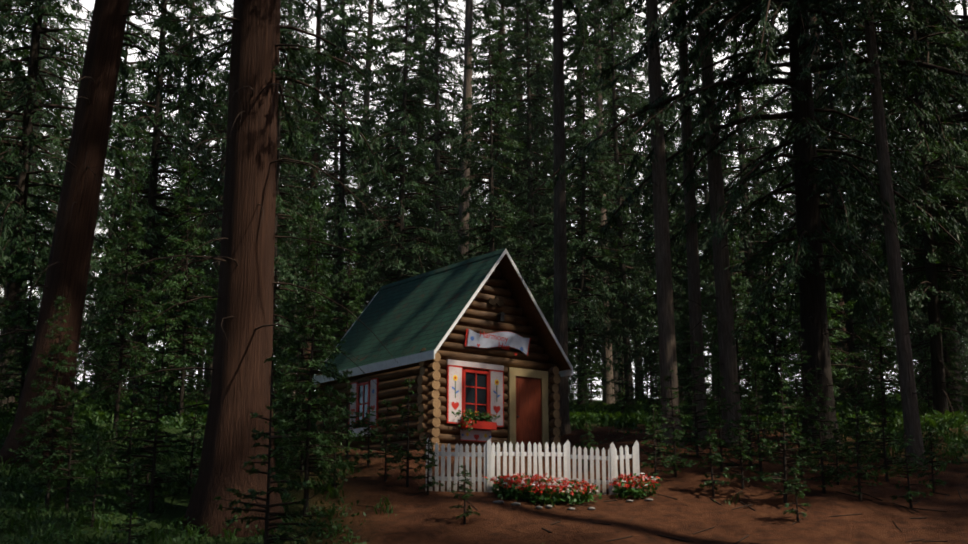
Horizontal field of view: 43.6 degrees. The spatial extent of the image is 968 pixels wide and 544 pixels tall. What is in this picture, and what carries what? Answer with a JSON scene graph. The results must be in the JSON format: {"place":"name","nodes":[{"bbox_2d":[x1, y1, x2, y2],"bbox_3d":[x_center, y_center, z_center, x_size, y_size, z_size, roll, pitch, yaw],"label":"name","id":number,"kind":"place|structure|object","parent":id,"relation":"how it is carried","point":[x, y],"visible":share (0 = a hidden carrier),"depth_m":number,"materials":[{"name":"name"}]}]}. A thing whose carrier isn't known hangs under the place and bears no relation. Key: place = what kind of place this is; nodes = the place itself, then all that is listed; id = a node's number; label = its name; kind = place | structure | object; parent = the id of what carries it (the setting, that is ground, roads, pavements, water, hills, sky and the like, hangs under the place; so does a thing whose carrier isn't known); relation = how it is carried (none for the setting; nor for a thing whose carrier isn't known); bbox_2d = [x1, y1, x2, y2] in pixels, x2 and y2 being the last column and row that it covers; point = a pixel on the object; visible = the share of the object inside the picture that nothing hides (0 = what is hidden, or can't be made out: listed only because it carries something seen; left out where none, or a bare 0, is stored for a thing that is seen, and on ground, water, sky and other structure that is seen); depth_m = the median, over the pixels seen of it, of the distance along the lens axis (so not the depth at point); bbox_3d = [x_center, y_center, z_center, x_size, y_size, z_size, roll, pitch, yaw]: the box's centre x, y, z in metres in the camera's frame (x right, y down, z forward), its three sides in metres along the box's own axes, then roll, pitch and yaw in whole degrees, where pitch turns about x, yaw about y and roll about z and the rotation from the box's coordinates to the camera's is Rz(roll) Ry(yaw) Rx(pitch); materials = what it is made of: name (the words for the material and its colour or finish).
{"place":"outdoors","nodes":[
{"label":"outdoors","id":0,"kind":"place"},
{"bbox_2d":[0,388,967,543],"bbox_3d":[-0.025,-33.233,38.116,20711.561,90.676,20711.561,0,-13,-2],"label":"ground","id":1,"kind":"structure","parent":0,"point":[424,518],"depth_m":23.57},
{"bbox_2d":[0,0,44,350],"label":"fir tree","id":2,"kind":"object","parent":1,"relation":"on","point":[1,57],"visible":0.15,"depth_m":45.97,"materials":[{"name":"green plant"}]},
{"bbox_2d":[0,189,50,425],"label":"young fir tree","id":3,"kind":"object","parent":1,"relation":"on","point":[27,322],"visible":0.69,"depth_m":28.88,"materials":[{"name":"green plant"}]},
{"bbox_2d":[0,0,51,282],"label":"fir tree","id":4,"kind":"object","parent":1,"relation":"on","point":[9,108],"visible":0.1,"depth_m":58.37,"materials":[{"name":"green plant"}]},
{"bbox_2d":[0,0,89,338],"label":"cedar tree","id":5,"kind":"object","parent":1,"relation":"on","point":[50,130],"visible":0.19,"depth_m":98.07,"materials":[{"name":"green plant"}]},
{"bbox_2d":[0,2,93,373],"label":"fir tree","id":6,"kind":"object","parent":1,"relation":"on","point":[37,128],"visible":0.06,"depth_m":119.08,"materials":[{"name":"green plant"}]},
{"bbox_2d":[12,293,87,507],"bbox_3d":[-8.461,2.652,23.877,1.518,4.571,1.386,8,-15,-30],"label":"young fir tree","id":7,"kind":"object","parent":1,"relation":"on","point":[47,398],"visible":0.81,"depth_m":23.80,"materials":[{"name":"green plant"}]},
{"bbox_2d":[37,388,95,511],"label":"tree sapling","id":8,"kind":"object","parent":1,"relation":"on","point":[67,477],"visible":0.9,"depth_m":23.41,"materials":[{"name":"green plant"}]},
{"bbox_2d":[0,0,154,410],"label":"fir tree","id":9,"kind":"object","parent":1,"relation":"on","point":[18,212],"visible":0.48,"depth_m":36.15,"materials":[{"name":"green plant"}]},
{"bbox_2d":[69,436,121,526],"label":"tree sapling","id":10,"kind":"object","parent":1,"relation":"on","point":[83,502],"visible":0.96,"depth_m":22.16,"materials":[{"name":"green plant"}]},
{"bbox_2d":[81,282,123,400],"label":"young fir tree","id":11,"kind":"object","parent":1,"relation":"on","point":[105,358],"visible":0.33,"depth_m":43.09,"materials":[{"name":"green plant"}]},
{"bbox_2d":[34,1,177,399],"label":"fir tree","id":12,"kind":"object","parent":1,"relation":"on","point":[94,268],"visible":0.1,"depth_m":50.88,"materials":[{"name":"green plant"}]},
{"bbox_2d":[0,0,216,469],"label":"cedar tree","id":13,"kind":"object","parent":1,"relation":"on","point":[68,266],"visible":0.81,"depth_m":28.70,"materials":[{"name":"green plant"}]},
{"bbox_2d":[75,170,164,436],"bbox_3d":[-9.409,0.967,31.639,2.545,7.653,2.322,9,-16,-33],"label":"young fir tree","id":14,"kind":"object","parent":1,"relation":"on","point":[142,351],"visible":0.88,"depth_m":31.53,"materials":[{"name":"green plant"}]},
{"bbox_2d":[98,463,152,543],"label":"tree sapling","id":15,"kind":"object","parent":1,"relation":"on","point":[137,502],"visible":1,"depth_m":18.89,"materials":[{"name":"green plant"}]},
{"bbox_2d":[94,355,164,494],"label":"tree sapling","id":16,"kind":"object","parent":1,"relation":"on","point":[115,483],"visible":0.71,"depth_m":24.60,"materials":[{"name":"green plant"}]},
{"bbox_2d":[49,0,227,409],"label":"fir tree","id":17,"kind":"object","parent":1,"relation":"on","point":[151,236],"visible":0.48,"depth_m":41.59,"materials":[{"name":"green plant"}]},
{"bbox_2d":[125,361,173,496],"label":"young fir tree","id":18,"kind":"object","parent":1,"relation":"on","point":[143,430],"visible":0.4,"depth_m":24.96,"materials":[{"name":"green plant"}]},
{"bbox_2d":[101,318,203,512],"bbox_3d":[-6.432,3.119,23.635,1.724,4.467,1.479,-6,-14,24],"label":"tree sapling","id":19,"kind":"object","parent":1,"relation":"on","point":[155,483],"visible":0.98,"depth_m":23.49,"materials":[{"name":"green plant"}]},
{"bbox_2d":[95,0,232,393],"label":"fir tree","id":20,"kind":"object","parent":1,"relation":"on","point":[205,50],"visible":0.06,"depth_m":64.53,"materials":[{"name":"green plant"}]},
{"bbox_2d":[131,195,206,404],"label":"young fir tree","id":21,"kind":"object","parent":1,"relation":"on","point":[168,344],"visible":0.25,"depth_m":45.14,"materials":[{"name":"green plant"}]},
{"bbox_2d":[136,156,219,416],"bbox_3d":[-8.636,0.686,35.153,2.822,8.500,2.588,7,-15,-28],"label":"young fir tree","id":22,"kind":"object","parent":1,"relation":"on","point":[198,338],"visible":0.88,"depth_m":35.07,"materials":[{"name":"green plant"}]},
{"bbox_2d":[171,390,205,494],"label":"tree sapling","id":23,"kind":"object","parent":1,"relation":"on","point":[192,464],"visible":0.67,"depth_m":24.90,"materials":[{"name":"green plant"}]},
{"bbox_2d":[135,0,304,399],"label":"fir tree","id":24,"kind":"object","parent":1,"relation":"on","point":[216,232],"visible":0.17,"depth_m":59.80,"materials":[{"name":"green plant"}]},
{"bbox_2d":[47,0,412,536],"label":"cedar tree","id":25,"kind":"object","parent":1,"relation":"on","point":[241,370],"visible":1,"depth_m":23.33,"materials":[{"name":"green plant"}]},
{"bbox_2d":[193,0,332,392],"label":"fir tree","id":26,"kind":"object","parent":1,"relation":"on","point":[298,216],"visible":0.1,"depth_m":47.81,"materials":[{"name":"green plant"}]},
{"bbox_2d":[211,353,329,543],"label":"tree sapling","id":27,"kind":"object","parent":1,"relation":"on","point":[268,537],"visible":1,"depth_m":18.71,"materials":[{"name":"green plant"}]},
{"bbox_2d":[215,0,330,388],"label":"cedar tree","id":28,"kind":"object","parent":1,"relation":"on","point":[297,117],"visible":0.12,"depth_m":57.59,"materials":[{"name":"green plant"}]},
{"bbox_2d":[273,194,339,408],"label":"young fir tree","id":29,"kind":"object","parent":1,"relation":"on","point":[285,340],"visible":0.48,"depth_m":41.88,"materials":[{"name":"green plant"}]},
{"bbox_2d":[273,229,363,514],"bbox_3d":[-3.371,2.095,23.636,1.998,6.018,1.825,-5,-14,21],"label":"young fir tree","id":30,"kind":"object","parent":1,"relation":"on","point":[315,362],"visible":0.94,"depth_m":23.48,"materials":[{"name":"green plant"}]},
{"bbox_2d":[278,0,377,399],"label":"pine tree","id":31,"kind":"object","parent":1,"relation":"on","point":[318,46],"visible":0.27,"depth_m":64.50,"materials":[{"name":"green plant"}]},
{"bbox_2d":[275,2,383,348],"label":"fir tree","id":32,"kind":"object","parent":1,"relation":"on","point":[352,189],"visible":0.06,"depth_m":78.39,"materials":[{"name":"green plant"}]},
{"bbox_2d":[309,396,358,489],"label":"tree sapling","id":33,"kind":"object","parent":1,"relation":"on","point":[336,426],"visible":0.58,"depth_m":24.85,"materials":[{"name":"green plant"}]},
{"bbox_2d":[318,221,367,355],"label":"young fir tree","id":34,"kind":"object","parent":1,"relation":"on","point":[349,318],"visible":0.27,"depth_m":47.72,"materials":[{"name":"green plant"}]},
{"bbox_2d":[325,369,364,461],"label":"tree sapling","id":35,"kind":"object","parent":1,"relation":"on","point":[340,436],"visible":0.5,"depth_m":27.26,"materials":[{"name":"green plant"}]},
{"bbox_2d":[279,0,425,353],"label":"fir tree","id":36,"kind":"object","parent":1,"relation":"on","point":[341,215],"visible":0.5,"depth_m":53.54,"materials":[{"name":"green plant"}]},
{"bbox_2d":[308,0,432,316],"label":"pine tree","id":37,"kind":"object","parent":1,"relation":"on","point":[379,4],"visible":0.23,"depth_m":73.47,"materials":[{"name":"green plant"}]},
{"bbox_2d":[362,399,405,481],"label":"tree sapling","id":38,"kind":"object","parent":1,"relation":"on","point":[383,424],"visible":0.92,"depth_m":25.37,"materials":[{"name":"green plant"}]},
{"bbox_2d":[325,0,471,308],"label":"fir tree","id":39,"kind":"object","parent":1,"relation":"on","point":[400,235],"visible":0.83,"depth_m":51.42,"materials":[{"name":"green plant"}]},
{"bbox_2d":[387,377,426,486],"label":"tree sapling","id":40,"kind":"object","parent":1,"relation":"on","point":[407,454],"visible":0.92,"depth_m":25.11,"materials":[{"name":"green plant"}]},
{"bbox_2d":[349,1,474,306],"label":"fir tree","id":41,"kind":"object","parent":1,"relation":"on","point":[427,100],"depth_m":81.32,"materials":[{"name":"green plant"}]},
{"bbox_2d":[351,0,476,300],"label":"fir tree","id":42,"kind":"object","parent":1,"relation":"on","point":[442,99],"visible":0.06,"depth_m":70.58,"materials":[{"name":"green plant"}]},
{"bbox_2d":[360,0,514,282],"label":"fir tree","id":43,"kind":"object","parent":1,"relation":"on","point":[433,142],"visible":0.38,"depth_m":65.32,"materials":[{"name":"green plant"}]},
{"bbox_2d":[312,248,572,450],"bbox_3d":[-1.272,2.746,32.198,4.581,5.870,5.806,10,-16,-36],"label":"log cabin","id":44,"kind":"object","parent":1,"relation":"on","point":[474,348],"visible":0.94,"depth_m":30.64,"materials":[{"name":"brown wood"}]},
{"bbox_2d":[406,0,523,262],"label":"pine tree","id":45,"kind":"object","parent":1,"relation":"on","point":[470,6],"visible":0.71,"depth_m":61.31,"materials":[{"name":"green plant"}]},
{"bbox_2d":[0,389,967,543],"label":"undergrowth","id":46,"kind":"object","parent":1,"relation":"on","point":[602,414],"visible":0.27,"depth_m":27.07,"materials":[{"name":"green plant"}]},
{"bbox_2d":[428,0,553,310],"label":"fir tree","id":47,"kind":"object","parent":1,"relation":"on","point":[493,235],"visible":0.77,"depth_m":54.22,"materials":[{"name":"green plant"}]},
{"bbox_2d":[446,0,540,254],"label":"cedar tree","id":48,"kind":"object","parent":1,"relation":"on","point":[499,48],"visible":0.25,"depth_m":69.20,"materials":[{"name":"green plant"}]},
{"bbox_2d":[458,0,551,206],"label":"pine tree","id":49,"kind":"object","parent":1,"relation":"on","point":[509,51],"visible":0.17,"depth_m":95.43,"materials":[{"name":"green plant"}]},
{"bbox_2d":[426,438,639,494],"bbox_3d":[1.013,4.021,24.778,4.404,1.238,0.347,1,-13,-3],"label":"picket fence","id":50,"kind":"object","parent":1,"relation":"on","point":[489,454],"visible":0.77,"depth_m":24.78,"materials":[{"name":"paint"}]},
{"bbox_2d":[469,0,597,397],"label":"fir tree","id":51,"kind":"object","parent":1,"relation":"on","point":[527,127],"visible":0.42,"depth_m":68.40,"materials":[{"name":"green plant"}]},
{"bbox_2d":[489,0,592,316],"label":"fir tree","id":52,"kind":"object","parent":1,"relation":"on","point":[537,164],"visible":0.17,"depth_m":73.27,"materials":[{"name":"green plant"}]},
{"bbox_2d":[509,0,631,435],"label":"pine tree","id":53,"kind":"object","parent":1,"relation":"on","point":[560,309],"visible":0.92,"depth_m":35.51,"materials":[{"name":"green plant"}]},
{"bbox_2d":[483,473,659,509],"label":"flower beds","id":54,"kind":"object","parent":1,"relation":"on","point":[535,487],"visible":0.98,"depth_m":24.07,"materials":[{"name":"multicoloured plant"}]},
{"bbox_2d":[504,0,646,401],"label":"pine tree","id":55,"kind":"object","parent":1,"relation":"on","point":[571,126],"visible":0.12,"depth_m":72.36,"materials":[{"name":"green plant"}]},
{"bbox_2d":[525,0,643,401],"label":"fir tree","id":56,"kind":"object","parent":1,"relation":"on","point":[566,74],"visible":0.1,"depth_m":65.81,"materials":[{"name":"green plant"}]},
{"bbox_2d":[576,324,603,406],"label":"young fir tree","id":57,"kind":"object","parent":1,"relation":"on","point":[591,385],"visible":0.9,"depth_m":50.64,"materials":[{"name":"green plant"}]},
{"bbox_2d":[532,0,653,403],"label":"pine tree","id":58,"kind":"object","parent":1,"relation":"on","point":[599,104],"visible":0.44,"depth_m":63.01,"materials":[{"name":"green plant"}]},
{"bbox_2d":[533,20,655,405],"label":"fir tree","id":59,"kind":"object","parent":1,"relation":"on","point":[583,269],"visible":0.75,"depth_m":52.90,"materials":[{"name":"green plant"}]},
{"bbox_2d":[543,0,679,405],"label":"fir tree","id":60,"kind":"object","parent":1,"relation":"on","point":[632,99],"visible":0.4,"depth_m":57.63,"materials":[{"name":"green plant"}]},
{"bbox_2d":[608,345,643,411],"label":"tree sapling","id":61,"kind":"object","parent":1,"relation":"on","point":[621,369],"visible":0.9,"depth_m":43.44,"materials":[{"name":"green plant"}]},
{"bbox_2d":[585,0,696,399],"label":"fir tree","id":62,"kind":"object","parent":1,"relation":"on","point":[630,75],"visible":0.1,"depth_m":77.50,"materials":[{"name":"green plant"}]},
{"bbox_2d":[641,404,676,481],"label":"tree sapling","id":63,"kind":"object","parent":1,"relation":"on","point":[651,430],"visible":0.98,"depth_m":25.51,"materials":[{"name":"green plant"}]},
{"bbox_2d":[612,7,715,396],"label":"fir tree","id":64,"kind":"object","parent":1,"relation":"on","point":[670,59],"visible":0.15,"depth_m":65.04,"materials":[{"name":"green plant"}]},
{"bbox_2d":[617,65,717,405],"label":"fir tree","id":65,"kind":"object","parent":1,"relation":"on","point":[653,310],"visible":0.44,"depth_m":53.07,"materials":[{"name":"green plant"}]},
{"bbox_2d":[651,368,697,476],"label":"tree sapling","id":66,"kind":"object","parent":1,"relation":"on","point":[674,434],"visible":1,"depth_m":26.12,"materials":[{"name":"green plant"}]},
{"bbox_2d":[600,0,755,445],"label":"pine tree","id":67,"kind":"object","parent":1,"relation":"on","point":[666,335],"visible":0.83,"depth_m":31.05,"materials":[{"name":"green plant"}]},
{"bbox_2d":[630,0,747,438],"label":"pine tree","id":68,"kind":"object","parent":1,"relation":"on","point":[694,289],"visible":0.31,"depth_m":32.32,"materials":[{"name":"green plant"}]},
{"bbox_2d":[666,333,726,457],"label":"tree sapling","id":69,"kind":"object","parent":1,"relation":"on","point":[694,438],"visible":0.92,"depth_m":28.34,"materials":[{"name":"green plant"}]},
{"bbox_2d":[676,251,720,411],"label":"young fir tree","id":70,"kind":"object","parent":1,"relation":"on","point":[681,350],"visible":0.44,"depth_m":33.95,"materials":[{"name":"green plant"}]},
{"bbox_2d":[618,0,799,444],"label":"pine tree","id":71,"kind":"object","parent":1,"relation":"on","point":[729,373],"visible":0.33,"depth_m":31.55,"materials":[{"name":"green plant"}]},
{"bbox_2d":[693,429,728,495],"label":"tree sapling","id":72,"kind":"object","parent":1,"relation":"on","point":[710,454],"visible":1,"depth_m":24.70,"materials":[{"name":"green plant"}]},
{"bbox_2d":[669,21,770,398],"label":"fir tree","id":73,"kind":"object","parent":1,"relation":"on","point":[705,194],"visible":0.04,"depth_m":66.66,"materials":[{"name":"green plant"}]},
{"bbox_2d":[650,0,800,404],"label":"fir tree","id":74,"kind":"object","parent":1,"relation":"on","point":[749,237],"visible":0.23,"depth_m":52.50,"materials":[{"name":"green plant"}]},
{"bbox_2d":[701,374,750,471],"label":"tree sapling","id":75,"kind":"object","parent":1,"relation":"on","point":[721,442],"visible":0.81,"depth_m":26.64,"materials":[{"name":"green plant"}]},
{"bbox_2d":[704,228,770,413],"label":"young fir tree","id":76,"kind":"object","parent":1,"relation":"on","point":[736,326],"visible":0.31,"depth_m":37.53,"materials":[{"name":"green plant"}]},
{"bbox_2d":[723,423,756,488],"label":"tree sapling","id":77,"kind":"object","parent":1,"relation":"on","point":[741,456],"visible":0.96,"depth_m":25.35,"materials":[{"name":"green plant"}]},
{"bbox_2d":[699,18,798,383],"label":"fir tree","id":78,"kind":"object","parent":1,"relation":"on","point":[763,137],"visible":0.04,"depth_m":113.48,"materials":[{"name":"green plant"}]},
{"bbox_2d":[531,0,967,450],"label":"fir tree","id":79,"kind":"object","parent":1,"relation":"on","point":[813,228],"visible":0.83,"depth_m":31.37,"materials":[{"name":"green plant"}]},
{"bbox_2d":[722,352,778,468],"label":"tree sapling","id":80,"kind":"object","parent":1,"relation":"on","point":[745,411],"visible":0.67,"depth_m":27.32,"materials":[{"name":"green plant"}]},
{"bbox_2d":[726,371,794,481],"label":"tree sapling","id":81,"kind":"object","parent":1,"relation":"on","point":[761,454],"visible":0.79,"depth_m":26.07,"materials":[{"name":"green plant"}]},
{"bbox_2d":[737,184,801,414],"bbox_3d":[9.457,1.131,39.455,2.580,8.501,2.823,-11,-17,40],"label":"young fir tree","id":82,"kind":"object","parent":1,"relation":"on","point":[783,342],"visible":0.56,"depth_m":39.28,"materials":[{"name":"green plant"}]},
{"bbox_2d":[754,355,820,502],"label":"tree sapling","id":83,"kind":"object","parent":1,"relation":"on","point":[772,450],"visible":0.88,"depth_m":24.22,"materials":[{"name":"green plant"}]},
{"bbox_2d":[774,380,827,476],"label":"tree sapling","id":84,"kind":"object","parent":1,"relation":"on","point":[801,413],"visible":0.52,"depth_m":26.89,"materials":[{"name":"green plant"}]},
{"bbox_2d":[774,327,838,461],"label":"tree sapling","id":85,"kind":"object","parent":1,"relation":"on","point":[803,393],"visible":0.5,"depth_m":28.64,"materials":[{"name":"green plant"}]},
{"bbox_2d":[757,10,874,398],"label":"cedar tree","id":86,"kind":"object","parent":1,"relation":"on","point":[817,94],"visible":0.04,"depth_m":99.41,"materials":[{"name":"green plant"}]},
{"bbox_2d":[779,245,868,406],"bbox_3d":[10.066,1.298,36.085,2.320,7.650,2.538,-11,-17,39],"label":"young fir tree","id":87,"kind":"object","parent":1,"relation":"on","point":[838,334],"visible":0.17,"depth_m":35.80,"materials":[{"name":"green plant"}]},
{"bbox_2d":[796,365,852,493],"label":"tree sapling","id":88,"kind":"object","parent":1,"relation":"on","point":[825,476],"visible":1,"depth_m":25.10,"materials":[{"name":"green plant"}]},
{"bbox_2d":[767,1,921,410],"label":"fir tree","id":89,"kind":"object","parent":1,"relation":"on","point":[845,290],"visible":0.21,"depth_m":45.52,"materials":[{"name":"green plant"}]},
{"bbox_2d":[732,0,967,410],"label":"fir tree","id":90,"kind":"object","parent":1,"relation":"on","point":[962,116],"visible":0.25,"depth_m":42.44,"materials":[{"name":"green plant"}]},
{"bbox_2d":[834,405,888,500],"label":"tree sapling","id":91,"kind":"object","parent":1,"relation":"on","point":[853,434],"visible":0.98,"depth_m":24.58,"materials":[{"name":"green plant"}]},
{"bbox_2d":[760,0,967,466],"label":"pine tree","id":92,"kind":"object","parent":1,"relation":"on","point":[911,417],"visible":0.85,"depth_m":29.68,"materials":[{"name":"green plant"}]},
{"bbox_2d":[839,367,888,470],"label":"tree sapling","id":93,"kind":"object","parent":1,"relation":"on","point":[856,401],"visible":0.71,"depth_m":27.73,"materials":[{"name":"green plant"}]},
{"bbox_2d":[846,238,915,428],"bbox_3d":[10.964,1.934,33.595,1.814,5.951,1.976,-2,-13,11],"label":"young fir tree","id":94,"kind":"object","parent":1,"relation":"on","point":[880,341],"visible":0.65,"depth_m":33.45,"materials":[{"name":"green plant"}]},
{"bbox_2d":[851,361,913,481],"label":"tree sapling","id":95,"kind":"object","parent":1,"relation":"on","point":[884,465],"visible":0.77,"depth_m":26.74,"materials":[{"name":"green plant"}]},
{"bbox_2d":[821,0,967,418],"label":"fir tree","id":96,"kind":"object","parent":1,"relation":"on","point":[935,277],"visible":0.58,"depth_m":38.52,"materials":[{"name":"green plant"}]},
{"bbox_2d":[828,23,967,399],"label":"fir tree","id":97,"kind":"object","parent":1,"relation":"on","point":[920,352],"visible":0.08,"depth_m":52.23,"materials":[{"name":"green plant"}]},
{"bbox_2d":[889,434,933,508],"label":"tree sapling","id":98,"kind":"object","parent":1,"relation":"on","point":[910,471],"visible":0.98,"depth_m":24.27,"materials":[{"name":"green plant"}]},
{"bbox_2d":[916,429,949,492],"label":"tree sapling","id":99,"kind":"object","parent":1,"relation":"on","point":[925,461],"visible":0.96,"depth_m":25.81,"materials":[{"name":"green plant"}]},
{"bbox_2d":[914,0,967,386],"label":"fir tree","id":100,"kind":"object","parent":1,"relation":"on","point":[963,325],"visible":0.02,"depth_m":59.33,"materials":[{"name":"green plant"}]},
{"bbox_2d":[924,300,967,412],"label":"young fir tree","id":101,"kind":"object","parent":1,"relation":"on","point":[952,368],"visible":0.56,"depth_m":39.62,"materials":[{"name":"green plant"}]},
{"bbox_2d":[0,0,967,399],"bbox_3d":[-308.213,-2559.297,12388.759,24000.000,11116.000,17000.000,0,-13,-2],"label":"sky","id":102,"kind":"structure","parent":0,"point":[88,4],"depth_m":8814.75,"materials":[{"name":"white"}]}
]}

